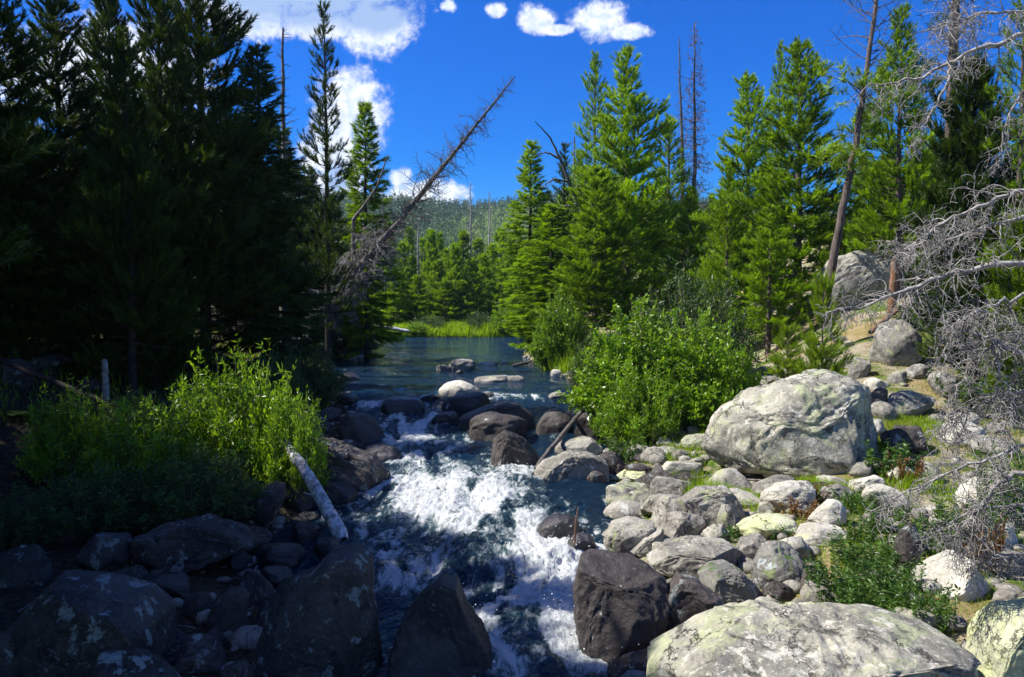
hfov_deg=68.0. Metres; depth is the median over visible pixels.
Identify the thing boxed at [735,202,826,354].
pine tree
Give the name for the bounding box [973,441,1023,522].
leafy plant
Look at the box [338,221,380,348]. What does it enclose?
spruce tree
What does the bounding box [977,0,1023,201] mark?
pine tree
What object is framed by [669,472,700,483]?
stone
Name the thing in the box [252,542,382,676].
boulder
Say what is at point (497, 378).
boulder
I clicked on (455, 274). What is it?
pine tree
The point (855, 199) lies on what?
pine tree
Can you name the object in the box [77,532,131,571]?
boulder
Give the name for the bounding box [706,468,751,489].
boulder
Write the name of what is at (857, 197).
pine tree
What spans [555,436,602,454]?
boulder
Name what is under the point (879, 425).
stone
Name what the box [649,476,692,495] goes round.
boulder
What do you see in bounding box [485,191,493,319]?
dead tree
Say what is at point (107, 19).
pine tree
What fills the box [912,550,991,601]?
boulder
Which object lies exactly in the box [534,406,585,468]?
driftwood
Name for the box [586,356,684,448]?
willow shrub
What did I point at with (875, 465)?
stone
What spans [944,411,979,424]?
stone
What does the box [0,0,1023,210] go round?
sky
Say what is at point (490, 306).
pine tree
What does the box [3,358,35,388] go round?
boulder
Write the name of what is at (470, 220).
dead tree
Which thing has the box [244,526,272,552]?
stone
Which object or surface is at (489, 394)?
boulder
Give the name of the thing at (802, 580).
boulder
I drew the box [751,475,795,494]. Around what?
stone
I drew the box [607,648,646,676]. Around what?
stone
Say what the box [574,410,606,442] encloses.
boulder
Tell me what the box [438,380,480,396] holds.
boulder
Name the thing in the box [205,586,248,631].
boulder
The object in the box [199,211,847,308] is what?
hills
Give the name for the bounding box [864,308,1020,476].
dry grass
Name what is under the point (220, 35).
pine tree
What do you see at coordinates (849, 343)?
stone
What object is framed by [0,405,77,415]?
fallen log
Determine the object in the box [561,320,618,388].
willow shrub
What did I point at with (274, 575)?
boulder
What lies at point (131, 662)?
boulder
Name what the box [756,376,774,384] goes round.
stone
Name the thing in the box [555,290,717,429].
willow shrub
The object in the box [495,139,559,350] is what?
spruce tree
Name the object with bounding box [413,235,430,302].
pine tree
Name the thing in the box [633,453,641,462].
stone
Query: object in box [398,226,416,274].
pine tree
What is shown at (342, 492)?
boulder
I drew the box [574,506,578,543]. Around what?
twig
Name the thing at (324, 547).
boulder
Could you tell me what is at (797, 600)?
stone
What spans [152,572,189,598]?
boulder
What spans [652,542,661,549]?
stone
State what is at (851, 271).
boulder
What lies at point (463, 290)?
pine tree
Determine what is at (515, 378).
boulder
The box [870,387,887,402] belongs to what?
boulder
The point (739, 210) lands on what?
pine tree
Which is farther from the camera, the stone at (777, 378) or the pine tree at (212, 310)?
the pine tree at (212, 310)
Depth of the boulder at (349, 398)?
18.28 m
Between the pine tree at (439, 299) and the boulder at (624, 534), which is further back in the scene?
the pine tree at (439, 299)
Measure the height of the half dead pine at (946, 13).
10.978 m
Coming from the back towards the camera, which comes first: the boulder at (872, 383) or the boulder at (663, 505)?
the boulder at (872, 383)
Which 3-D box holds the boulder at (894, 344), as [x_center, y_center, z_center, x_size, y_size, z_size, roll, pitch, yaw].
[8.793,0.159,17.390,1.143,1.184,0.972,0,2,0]
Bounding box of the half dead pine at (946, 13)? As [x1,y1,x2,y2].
[893,0,1009,248]
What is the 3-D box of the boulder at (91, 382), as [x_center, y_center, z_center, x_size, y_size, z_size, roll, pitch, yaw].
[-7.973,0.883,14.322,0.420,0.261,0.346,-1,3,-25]
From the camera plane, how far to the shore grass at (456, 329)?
55.50 m
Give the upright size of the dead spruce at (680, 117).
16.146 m
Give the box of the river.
[255,337,619,676]
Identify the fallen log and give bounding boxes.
[0,357,141,416]
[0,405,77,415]
[384,326,409,332]
[868,305,902,333]
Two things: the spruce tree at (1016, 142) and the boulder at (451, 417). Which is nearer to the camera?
the boulder at (451, 417)
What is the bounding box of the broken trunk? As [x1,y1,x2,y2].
[887,256,901,311]
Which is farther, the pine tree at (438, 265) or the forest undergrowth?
the pine tree at (438, 265)
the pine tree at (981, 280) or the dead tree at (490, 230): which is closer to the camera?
the pine tree at (981, 280)
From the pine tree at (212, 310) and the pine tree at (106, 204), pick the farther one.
the pine tree at (212, 310)
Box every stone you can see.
[112,565,147,579]
[146,569,163,581]
[172,628,190,648]
[206,626,227,647]
[240,568,275,605]
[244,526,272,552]
[287,511,318,523]
[303,403,314,413]
[310,418,331,432]
[314,407,340,420]
[351,441,365,449]
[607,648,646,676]
[621,513,643,518]
[621,670,645,676]
[626,444,648,454]
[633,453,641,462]
[634,470,670,485]
[640,494,660,515]
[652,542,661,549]
[656,436,670,446]
[657,446,675,454]
[662,461,702,475]
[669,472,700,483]
[672,449,687,459]
[680,433,703,449]
[686,426,698,434]
[694,457,706,464]
[702,524,726,539]
[729,488,759,506]
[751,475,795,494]
[753,366,768,374]
[755,596,773,601]
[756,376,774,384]
[772,368,794,380]
[779,536,810,560]
[792,598,808,602]
[811,482,828,491]
[831,477,848,486]
[833,336,847,342]
[843,341,853,346]
[849,462,872,478]
[858,459,882,470]
[871,401,896,423]
[873,419,885,434]
[876,517,903,532]
[886,536,928,555]
[891,607,941,629]
[893,425,906,428]
[903,459,939,477]
[910,507,928,521]
[922,505,942,516]
[928,414,943,420]
[939,613,966,631]
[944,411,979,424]
[951,542,982,550]
[968,435,1020,457]
[986,422,1004,433]
[996,548,1023,574]
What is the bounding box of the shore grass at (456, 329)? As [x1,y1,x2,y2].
[374,319,532,336]
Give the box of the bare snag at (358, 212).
[351,156,389,284]
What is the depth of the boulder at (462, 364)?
26.40 m
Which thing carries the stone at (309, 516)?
on the ground at (16, 600)
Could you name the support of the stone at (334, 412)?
on the ground at (16, 600)
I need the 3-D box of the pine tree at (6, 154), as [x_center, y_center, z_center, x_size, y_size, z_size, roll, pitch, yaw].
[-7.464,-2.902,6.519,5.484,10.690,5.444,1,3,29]
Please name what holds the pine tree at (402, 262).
on the ground at (16, 600)
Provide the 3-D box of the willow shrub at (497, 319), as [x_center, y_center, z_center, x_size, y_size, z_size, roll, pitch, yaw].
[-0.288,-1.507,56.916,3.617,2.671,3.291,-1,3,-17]
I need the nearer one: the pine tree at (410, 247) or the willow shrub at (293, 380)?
the willow shrub at (293, 380)
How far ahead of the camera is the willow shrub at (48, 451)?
10.62 m
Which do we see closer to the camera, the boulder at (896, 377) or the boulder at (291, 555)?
the boulder at (291, 555)
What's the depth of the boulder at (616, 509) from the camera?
10.47 m
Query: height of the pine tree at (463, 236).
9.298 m
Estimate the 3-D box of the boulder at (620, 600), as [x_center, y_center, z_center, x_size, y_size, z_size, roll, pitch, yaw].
[0.987,2.551,6.976,0.853,1.097,0.725,0,2,0]
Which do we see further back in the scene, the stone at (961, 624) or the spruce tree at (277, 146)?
the spruce tree at (277, 146)
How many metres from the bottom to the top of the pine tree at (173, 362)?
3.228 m
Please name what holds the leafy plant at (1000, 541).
on the ground at (16, 600)
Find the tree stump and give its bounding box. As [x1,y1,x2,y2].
[101,359,109,400]
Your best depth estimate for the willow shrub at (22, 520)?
8.63 m
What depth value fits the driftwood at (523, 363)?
28.02 m
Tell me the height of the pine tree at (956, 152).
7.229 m
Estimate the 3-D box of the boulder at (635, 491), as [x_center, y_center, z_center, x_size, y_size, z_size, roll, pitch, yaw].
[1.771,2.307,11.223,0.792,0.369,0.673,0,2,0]
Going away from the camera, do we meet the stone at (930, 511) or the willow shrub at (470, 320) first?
the stone at (930, 511)
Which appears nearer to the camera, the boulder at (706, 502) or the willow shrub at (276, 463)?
the boulder at (706, 502)
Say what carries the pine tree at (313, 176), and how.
on the ground at (16, 600)
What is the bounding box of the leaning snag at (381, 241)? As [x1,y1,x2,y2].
[290,76,515,347]
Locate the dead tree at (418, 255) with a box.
[414,221,422,293]
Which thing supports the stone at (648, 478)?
on the ground at (16, 600)
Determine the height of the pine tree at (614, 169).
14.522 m
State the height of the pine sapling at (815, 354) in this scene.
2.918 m
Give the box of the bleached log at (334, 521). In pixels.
[281,438,347,543]
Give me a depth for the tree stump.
13.00 m
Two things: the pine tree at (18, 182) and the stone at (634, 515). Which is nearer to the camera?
the stone at (634, 515)
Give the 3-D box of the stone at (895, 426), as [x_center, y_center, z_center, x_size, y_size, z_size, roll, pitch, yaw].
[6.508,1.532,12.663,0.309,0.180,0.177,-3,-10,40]
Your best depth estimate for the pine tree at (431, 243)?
68.41 m
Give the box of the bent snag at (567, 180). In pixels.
[534,121,595,238]
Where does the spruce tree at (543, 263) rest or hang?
on the ground at (16, 600)
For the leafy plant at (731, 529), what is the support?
on the ground at (16, 600)
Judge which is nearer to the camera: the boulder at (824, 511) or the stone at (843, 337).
the boulder at (824, 511)
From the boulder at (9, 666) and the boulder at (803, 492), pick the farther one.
the boulder at (803, 492)
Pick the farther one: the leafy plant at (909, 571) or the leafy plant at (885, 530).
the leafy plant at (885, 530)
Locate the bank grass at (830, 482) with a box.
[679,459,945,512]
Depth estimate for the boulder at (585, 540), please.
9.14 m
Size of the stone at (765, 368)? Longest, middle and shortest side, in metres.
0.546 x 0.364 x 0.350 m
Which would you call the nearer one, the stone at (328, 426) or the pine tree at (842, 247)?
the stone at (328, 426)
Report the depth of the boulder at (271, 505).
9.94 m
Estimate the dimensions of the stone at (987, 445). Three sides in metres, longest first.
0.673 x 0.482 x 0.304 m
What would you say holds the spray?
on the river
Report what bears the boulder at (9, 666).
on the ground at (16, 600)
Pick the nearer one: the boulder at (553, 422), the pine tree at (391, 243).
the boulder at (553, 422)
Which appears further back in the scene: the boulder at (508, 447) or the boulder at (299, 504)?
the boulder at (508, 447)
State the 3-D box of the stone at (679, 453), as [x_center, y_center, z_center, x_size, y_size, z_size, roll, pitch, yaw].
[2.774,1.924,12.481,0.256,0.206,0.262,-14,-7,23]
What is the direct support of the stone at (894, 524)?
on the ground at (16, 600)
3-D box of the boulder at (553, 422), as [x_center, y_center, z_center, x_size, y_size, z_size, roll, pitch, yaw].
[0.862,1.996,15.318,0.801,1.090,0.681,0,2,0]
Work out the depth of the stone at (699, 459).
12.04 m
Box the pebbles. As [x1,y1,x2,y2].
[82,338,1023,676]
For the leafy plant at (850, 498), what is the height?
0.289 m
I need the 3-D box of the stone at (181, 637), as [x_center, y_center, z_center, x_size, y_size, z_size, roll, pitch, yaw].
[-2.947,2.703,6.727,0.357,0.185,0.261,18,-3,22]
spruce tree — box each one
[184,41,349,387]
[242,166,379,354]
[267,130,310,338]
[308,203,372,360]
[332,99,405,362]
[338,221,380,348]
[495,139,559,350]
[502,202,590,348]
[526,222,554,308]
[542,141,587,302]
[637,167,675,325]
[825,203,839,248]
[1001,116,1023,208]
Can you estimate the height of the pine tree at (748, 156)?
10.639 m
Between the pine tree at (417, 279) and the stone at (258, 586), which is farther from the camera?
the pine tree at (417, 279)
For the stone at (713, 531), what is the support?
on the ground at (16, 600)
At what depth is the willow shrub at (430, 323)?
57.56 m
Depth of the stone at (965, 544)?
7.87 m
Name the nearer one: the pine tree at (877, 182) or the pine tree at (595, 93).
the pine tree at (877, 182)
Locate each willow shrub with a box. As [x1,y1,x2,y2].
[0,480,73,552]
[12,372,121,488]
[20,456,170,544]
[69,394,212,504]
[98,384,159,441]
[123,438,268,532]
[149,332,323,485]
[238,341,314,410]
[241,384,334,501]
[267,330,349,408]
[404,321,429,334]
[413,313,450,329]
[461,309,489,328]
[487,304,525,333]
[524,286,590,369]
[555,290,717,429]
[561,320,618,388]
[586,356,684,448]
[627,253,771,371]
[657,306,766,432]
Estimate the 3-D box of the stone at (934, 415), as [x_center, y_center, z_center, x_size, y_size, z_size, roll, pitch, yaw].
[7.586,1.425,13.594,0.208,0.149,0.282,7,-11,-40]
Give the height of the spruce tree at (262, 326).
8.428 m
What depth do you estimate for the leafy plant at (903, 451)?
10.31 m
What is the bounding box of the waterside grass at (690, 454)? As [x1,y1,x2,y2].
[611,429,709,500]
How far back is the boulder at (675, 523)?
9.23 m
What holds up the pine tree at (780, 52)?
on the ground at (16, 600)
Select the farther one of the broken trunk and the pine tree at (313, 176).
the pine tree at (313, 176)
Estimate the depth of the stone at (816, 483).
9.99 m
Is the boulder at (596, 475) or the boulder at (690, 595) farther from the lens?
the boulder at (596, 475)
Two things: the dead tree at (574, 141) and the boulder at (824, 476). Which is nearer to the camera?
the boulder at (824, 476)
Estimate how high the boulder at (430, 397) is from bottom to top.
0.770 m
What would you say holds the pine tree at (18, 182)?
on the ground at (16, 600)
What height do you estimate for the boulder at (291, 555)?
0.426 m
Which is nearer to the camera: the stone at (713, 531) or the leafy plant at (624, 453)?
the stone at (713, 531)
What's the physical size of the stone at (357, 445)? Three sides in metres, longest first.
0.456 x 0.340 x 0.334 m
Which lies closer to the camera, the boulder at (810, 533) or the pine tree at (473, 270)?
the boulder at (810, 533)
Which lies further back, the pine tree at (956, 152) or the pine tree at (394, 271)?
the pine tree at (394, 271)
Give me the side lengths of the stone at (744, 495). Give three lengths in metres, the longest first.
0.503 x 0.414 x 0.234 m
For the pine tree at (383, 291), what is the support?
on the ground at (16, 600)
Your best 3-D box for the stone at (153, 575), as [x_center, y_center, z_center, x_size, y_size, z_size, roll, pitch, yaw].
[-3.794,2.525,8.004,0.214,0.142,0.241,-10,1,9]
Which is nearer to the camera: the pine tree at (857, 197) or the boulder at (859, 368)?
the boulder at (859, 368)
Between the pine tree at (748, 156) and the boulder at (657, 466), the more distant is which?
the pine tree at (748, 156)
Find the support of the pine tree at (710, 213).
on the ground at (16, 600)
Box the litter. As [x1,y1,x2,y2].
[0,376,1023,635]
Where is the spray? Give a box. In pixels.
[360,461,638,675]
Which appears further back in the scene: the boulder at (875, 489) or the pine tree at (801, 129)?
the pine tree at (801, 129)
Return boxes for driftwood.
[511,358,533,365]
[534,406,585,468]
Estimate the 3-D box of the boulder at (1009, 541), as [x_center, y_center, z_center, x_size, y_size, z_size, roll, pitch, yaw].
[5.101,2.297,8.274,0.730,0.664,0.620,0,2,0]
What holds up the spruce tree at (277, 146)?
on the ground at (16, 600)
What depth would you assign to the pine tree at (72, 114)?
18.00 m
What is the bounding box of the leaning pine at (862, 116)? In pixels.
[810,0,911,306]
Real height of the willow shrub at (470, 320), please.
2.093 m
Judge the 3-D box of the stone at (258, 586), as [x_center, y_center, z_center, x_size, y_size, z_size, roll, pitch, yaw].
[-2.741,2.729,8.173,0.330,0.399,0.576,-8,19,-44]
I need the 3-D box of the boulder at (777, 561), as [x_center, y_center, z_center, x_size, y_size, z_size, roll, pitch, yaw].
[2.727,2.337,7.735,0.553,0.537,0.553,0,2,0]
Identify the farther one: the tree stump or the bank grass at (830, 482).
the tree stump
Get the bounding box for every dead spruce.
[671,41,696,326]
[672,21,715,261]
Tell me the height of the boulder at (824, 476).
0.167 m
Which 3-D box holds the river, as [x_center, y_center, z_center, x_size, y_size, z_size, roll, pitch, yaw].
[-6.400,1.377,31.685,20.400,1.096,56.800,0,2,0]
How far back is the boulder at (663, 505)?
9.61 m
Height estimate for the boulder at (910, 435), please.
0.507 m
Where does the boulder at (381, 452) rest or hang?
on the ground at (16, 600)
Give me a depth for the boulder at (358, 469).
11.59 m
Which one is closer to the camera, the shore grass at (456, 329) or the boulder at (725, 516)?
the boulder at (725, 516)
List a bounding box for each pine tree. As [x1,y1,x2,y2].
[0,0,78,356]
[0,107,60,269]
[6,0,117,341]
[23,157,160,374]
[50,26,199,397]
[54,0,171,195]
[61,0,330,379]
[73,0,245,380]
[106,242,215,390]
[198,138,227,332]
[292,165,324,310]
[296,0,359,369]
[324,193,344,339]
[369,243,392,317]
[376,249,404,319]
[377,222,407,297]
[381,281,408,323]
[394,241,415,321]
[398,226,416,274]
[398,253,427,321]
[399,274,430,323]
[408,227,446,313]
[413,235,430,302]
[420,280,464,322]
[424,259,448,320]
[429,241,467,322]
[430,231,446,282]
[440,247,452,311]
[446,279,477,321]
[453,229,476,309]
[458,258,488,322]
[464,237,485,301]
[470,252,497,319]
[481,243,504,317]
[482,263,515,316]
[491,227,513,291]
[497,237,526,310]
[527,165,649,351]
[548,51,622,327]
[555,149,602,317]
[562,40,701,347]
[603,151,640,319]
[629,112,710,319]
[656,185,721,331]
[679,165,764,338]
[688,68,805,339]
[696,192,721,282]
[720,35,884,326]
[729,179,752,256]
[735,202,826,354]
[753,40,803,291]
[804,169,830,252]
[816,216,866,268]
[819,157,911,255]
[838,0,943,296]
[847,167,876,241]
[879,132,903,245]
[884,146,940,285]
[892,48,1023,358]
[913,183,1023,396]
[927,128,940,207]
[960,204,1023,423]
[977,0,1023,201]
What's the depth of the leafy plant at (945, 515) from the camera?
8.11 m
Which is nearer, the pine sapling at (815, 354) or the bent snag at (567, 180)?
the pine sapling at (815, 354)
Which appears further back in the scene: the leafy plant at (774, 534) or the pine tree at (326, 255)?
the pine tree at (326, 255)
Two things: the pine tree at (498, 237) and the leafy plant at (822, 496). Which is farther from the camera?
the pine tree at (498, 237)
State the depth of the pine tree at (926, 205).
24.60 m
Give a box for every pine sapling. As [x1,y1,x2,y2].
[762,321,807,379]
[793,266,854,375]
[896,302,925,325]
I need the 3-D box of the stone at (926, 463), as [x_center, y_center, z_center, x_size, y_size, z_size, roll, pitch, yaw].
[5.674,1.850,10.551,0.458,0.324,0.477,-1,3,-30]
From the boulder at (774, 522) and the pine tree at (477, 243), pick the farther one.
the pine tree at (477, 243)
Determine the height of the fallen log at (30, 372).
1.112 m
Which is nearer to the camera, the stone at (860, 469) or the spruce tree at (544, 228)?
the stone at (860, 469)
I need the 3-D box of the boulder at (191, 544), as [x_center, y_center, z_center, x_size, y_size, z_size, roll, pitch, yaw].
[-3.699,2.356,8.646,1.580,0.645,0.948,0,2,0]
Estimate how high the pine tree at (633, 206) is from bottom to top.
13.733 m
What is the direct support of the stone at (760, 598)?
on the ground at (16, 600)
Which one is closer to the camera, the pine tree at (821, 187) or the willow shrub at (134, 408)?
the willow shrub at (134, 408)
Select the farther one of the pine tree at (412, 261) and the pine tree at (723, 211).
the pine tree at (412, 261)
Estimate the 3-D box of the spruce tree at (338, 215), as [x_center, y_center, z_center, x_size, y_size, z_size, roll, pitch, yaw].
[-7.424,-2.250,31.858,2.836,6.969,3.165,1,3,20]
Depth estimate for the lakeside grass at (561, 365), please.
25.34 m
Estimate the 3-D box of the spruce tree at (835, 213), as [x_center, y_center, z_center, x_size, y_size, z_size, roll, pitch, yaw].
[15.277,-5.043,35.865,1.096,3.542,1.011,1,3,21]
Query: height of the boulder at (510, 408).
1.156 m
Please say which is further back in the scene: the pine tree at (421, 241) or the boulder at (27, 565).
the pine tree at (421, 241)
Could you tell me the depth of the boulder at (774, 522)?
8.79 m
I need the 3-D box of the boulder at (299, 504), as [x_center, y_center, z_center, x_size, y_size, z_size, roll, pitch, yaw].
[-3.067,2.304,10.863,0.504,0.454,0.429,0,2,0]
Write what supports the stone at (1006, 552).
on the ground at (16, 600)
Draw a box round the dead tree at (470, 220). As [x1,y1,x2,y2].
[464,183,479,316]
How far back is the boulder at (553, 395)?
18.82 m
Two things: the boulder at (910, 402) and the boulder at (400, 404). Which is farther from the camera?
the boulder at (400, 404)
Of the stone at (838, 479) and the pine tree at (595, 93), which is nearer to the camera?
the stone at (838, 479)
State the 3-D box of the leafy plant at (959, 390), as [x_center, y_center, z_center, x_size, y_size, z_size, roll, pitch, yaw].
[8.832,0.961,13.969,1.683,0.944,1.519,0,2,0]
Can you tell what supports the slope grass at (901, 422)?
on the ground at (16, 600)
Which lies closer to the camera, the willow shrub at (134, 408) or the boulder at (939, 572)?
the boulder at (939, 572)
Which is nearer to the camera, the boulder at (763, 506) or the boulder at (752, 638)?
the boulder at (752, 638)
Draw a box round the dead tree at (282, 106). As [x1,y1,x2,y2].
[274,28,297,344]
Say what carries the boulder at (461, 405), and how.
on the ground at (16, 600)
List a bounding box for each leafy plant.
[605,434,644,463]
[706,522,741,542]
[753,516,798,539]
[769,497,818,519]
[802,550,870,603]
[807,479,828,503]
[825,525,908,577]
[831,486,884,512]
[831,560,912,611]
[834,510,883,544]
[848,502,923,534]
[856,550,926,603]
[862,438,927,479]
[875,506,959,555]
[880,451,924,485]
[896,573,960,634]
[927,365,1022,418]
[929,488,1010,545]
[956,501,1007,575]
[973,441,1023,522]
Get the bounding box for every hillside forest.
[293,189,757,303]
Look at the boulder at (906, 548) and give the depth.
7.47 m
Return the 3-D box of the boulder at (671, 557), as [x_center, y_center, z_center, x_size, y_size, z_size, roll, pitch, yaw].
[2.018,2.404,8.241,1.081,0.436,0.865,0,2,0]
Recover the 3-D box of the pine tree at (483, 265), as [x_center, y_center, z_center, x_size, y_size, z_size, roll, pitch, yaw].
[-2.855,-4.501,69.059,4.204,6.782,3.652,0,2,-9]
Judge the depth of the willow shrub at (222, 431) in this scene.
11.27 m
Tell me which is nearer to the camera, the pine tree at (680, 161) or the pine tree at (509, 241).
the pine tree at (680, 161)
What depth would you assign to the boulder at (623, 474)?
12.02 m
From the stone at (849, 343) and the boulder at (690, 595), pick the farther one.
the stone at (849, 343)
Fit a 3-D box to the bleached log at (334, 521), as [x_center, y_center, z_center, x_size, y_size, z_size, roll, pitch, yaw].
[-2.705,1.850,9.924,0.267,0.738,3.525,-1,3,-27]
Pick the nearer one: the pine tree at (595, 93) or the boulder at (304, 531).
the boulder at (304, 531)
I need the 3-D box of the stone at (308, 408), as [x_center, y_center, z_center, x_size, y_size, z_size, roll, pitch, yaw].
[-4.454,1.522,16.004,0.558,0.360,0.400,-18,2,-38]
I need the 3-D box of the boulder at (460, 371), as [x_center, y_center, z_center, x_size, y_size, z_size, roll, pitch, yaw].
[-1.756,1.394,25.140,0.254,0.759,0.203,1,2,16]
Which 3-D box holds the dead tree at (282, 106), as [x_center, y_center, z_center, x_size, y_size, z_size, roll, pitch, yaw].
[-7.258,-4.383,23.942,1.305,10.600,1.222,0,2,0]
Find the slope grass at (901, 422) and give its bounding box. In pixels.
[840,302,1021,570]
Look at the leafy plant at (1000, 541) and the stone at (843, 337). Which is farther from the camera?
the stone at (843, 337)
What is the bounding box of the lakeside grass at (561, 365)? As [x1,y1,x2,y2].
[532,345,589,373]
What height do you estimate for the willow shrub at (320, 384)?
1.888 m
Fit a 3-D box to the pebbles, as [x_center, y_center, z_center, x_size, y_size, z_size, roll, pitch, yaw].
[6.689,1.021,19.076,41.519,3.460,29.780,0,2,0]
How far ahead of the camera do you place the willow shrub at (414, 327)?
55.32 m
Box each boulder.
[0,543,53,587]
[0,632,21,676]
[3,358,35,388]
[5,569,176,676]
[31,353,65,374]
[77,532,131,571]
[78,378,101,388]
[91,647,180,676]
[127,513,257,573]
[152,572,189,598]
[173,633,225,673]
[182,591,214,619]
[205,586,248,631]
[220,660,254,676]
[223,552,255,568]
[242,481,286,527]
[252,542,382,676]
[256,542,306,568]
[260,565,293,586]
[283,484,316,512]
[292,521,322,542]
[297,435,390,492]
[313,537,338,559]
[324,480,357,504]
[331,393,357,404]
[338,412,385,444]
[340,372,360,380]
[364,443,401,461]
[380,397,424,414]
[387,574,492,676]
[421,394,438,400]
[431,411,459,423]
[436,365,450,369]
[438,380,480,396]
[441,392,489,415]
[449,358,475,369]
[455,369,462,373]
[457,401,534,429]
[468,411,526,440]
[474,375,509,381]
[478,361,497,365]
[483,391,493,397]
[491,430,538,466]
[507,375,524,380]
[534,450,608,482]
[536,411,573,434]
[536,513,580,538]
[548,392,563,398]
[550,369,561,375]
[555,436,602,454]
[567,532,596,550]
[572,548,669,662]
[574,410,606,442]
[586,469,605,482]
[599,451,624,473]
[603,499,642,519]
[603,516,654,553]
[606,482,649,503]
[612,469,645,480]
[614,464,623,473]
[625,463,652,473]
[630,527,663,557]
[646,600,981,676]
[647,535,741,580]
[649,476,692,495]
[651,494,688,527]
[652,463,662,471]
[659,510,705,537]
[666,572,724,631]
[680,485,745,524]
[697,559,762,603]
[701,369,877,478]
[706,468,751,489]
[717,504,735,528]
[733,513,797,538]
[736,532,766,558]
[750,540,805,589]
[757,501,776,512]
[759,480,815,513]
[762,582,794,603]
[794,522,846,546]
[800,568,823,587]
[800,579,839,602]
[808,499,846,525]
[811,250,904,318]
[815,475,833,481]
[819,483,853,501]
[847,357,870,378]
[849,475,885,493]
[861,483,910,510]
[863,377,889,389]
[868,320,922,365]
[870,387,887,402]
[880,426,927,453]
[886,370,906,383]
[888,390,935,416]
[888,467,914,481]
[892,523,921,572]
[905,364,931,378]
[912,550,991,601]
[927,371,960,398]
[936,420,985,446]
[953,476,1023,517]
[965,596,1023,676]
[968,519,1017,549]
[992,588,1016,600]
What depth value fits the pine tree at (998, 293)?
12.92 m
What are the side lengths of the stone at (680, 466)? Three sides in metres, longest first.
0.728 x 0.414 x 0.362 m
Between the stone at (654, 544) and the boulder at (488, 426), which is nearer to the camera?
the stone at (654, 544)
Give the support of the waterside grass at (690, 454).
on the ground at (16, 600)
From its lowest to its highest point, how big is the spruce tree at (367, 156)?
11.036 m
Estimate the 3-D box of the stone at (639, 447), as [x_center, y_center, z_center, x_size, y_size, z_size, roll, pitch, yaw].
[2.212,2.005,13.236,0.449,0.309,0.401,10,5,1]
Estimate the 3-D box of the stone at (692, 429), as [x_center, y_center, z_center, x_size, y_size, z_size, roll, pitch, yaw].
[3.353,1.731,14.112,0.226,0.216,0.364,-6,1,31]
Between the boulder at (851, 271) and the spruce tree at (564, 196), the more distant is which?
the spruce tree at (564, 196)
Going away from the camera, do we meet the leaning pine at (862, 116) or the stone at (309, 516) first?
the stone at (309, 516)
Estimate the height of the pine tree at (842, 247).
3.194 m
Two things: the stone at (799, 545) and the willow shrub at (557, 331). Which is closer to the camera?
the stone at (799, 545)
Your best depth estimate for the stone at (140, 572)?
7.83 m
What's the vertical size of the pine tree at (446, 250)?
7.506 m
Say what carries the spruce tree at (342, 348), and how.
on the ground at (16, 600)
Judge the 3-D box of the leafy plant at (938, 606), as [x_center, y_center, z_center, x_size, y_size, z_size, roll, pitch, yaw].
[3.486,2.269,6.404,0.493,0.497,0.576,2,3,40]
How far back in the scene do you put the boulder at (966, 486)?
9.24 m
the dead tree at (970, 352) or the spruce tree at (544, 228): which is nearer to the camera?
the dead tree at (970, 352)
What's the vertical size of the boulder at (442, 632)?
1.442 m
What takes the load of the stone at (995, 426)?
on the ground at (16, 600)
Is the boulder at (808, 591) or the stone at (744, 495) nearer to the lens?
the boulder at (808, 591)
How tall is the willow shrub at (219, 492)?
1.126 m
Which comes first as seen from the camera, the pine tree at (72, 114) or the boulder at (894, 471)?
the boulder at (894, 471)
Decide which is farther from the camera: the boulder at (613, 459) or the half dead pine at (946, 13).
the half dead pine at (946, 13)
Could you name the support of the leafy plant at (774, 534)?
on the ground at (16, 600)
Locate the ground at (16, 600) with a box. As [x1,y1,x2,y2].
[0,240,1023,676]
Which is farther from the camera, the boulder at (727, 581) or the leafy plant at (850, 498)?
the leafy plant at (850, 498)
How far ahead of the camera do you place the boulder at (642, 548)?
9.04 m
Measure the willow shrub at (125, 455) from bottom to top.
1.706 m
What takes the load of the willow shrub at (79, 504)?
on the ground at (16, 600)
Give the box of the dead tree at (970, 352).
[816,0,1023,593]
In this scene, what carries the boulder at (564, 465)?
on the ground at (16, 600)
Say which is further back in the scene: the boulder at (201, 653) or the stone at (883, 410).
the stone at (883, 410)
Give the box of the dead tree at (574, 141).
[567,137,580,301]
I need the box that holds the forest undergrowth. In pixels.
[0,328,332,442]
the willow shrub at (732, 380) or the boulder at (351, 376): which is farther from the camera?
the boulder at (351, 376)
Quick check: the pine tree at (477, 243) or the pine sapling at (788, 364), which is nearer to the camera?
the pine sapling at (788, 364)
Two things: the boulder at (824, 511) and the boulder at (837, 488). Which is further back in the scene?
the boulder at (837, 488)
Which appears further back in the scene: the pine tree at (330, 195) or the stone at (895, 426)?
the pine tree at (330, 195)
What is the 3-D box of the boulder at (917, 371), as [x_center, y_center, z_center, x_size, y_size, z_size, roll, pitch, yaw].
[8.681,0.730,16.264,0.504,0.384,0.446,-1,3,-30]

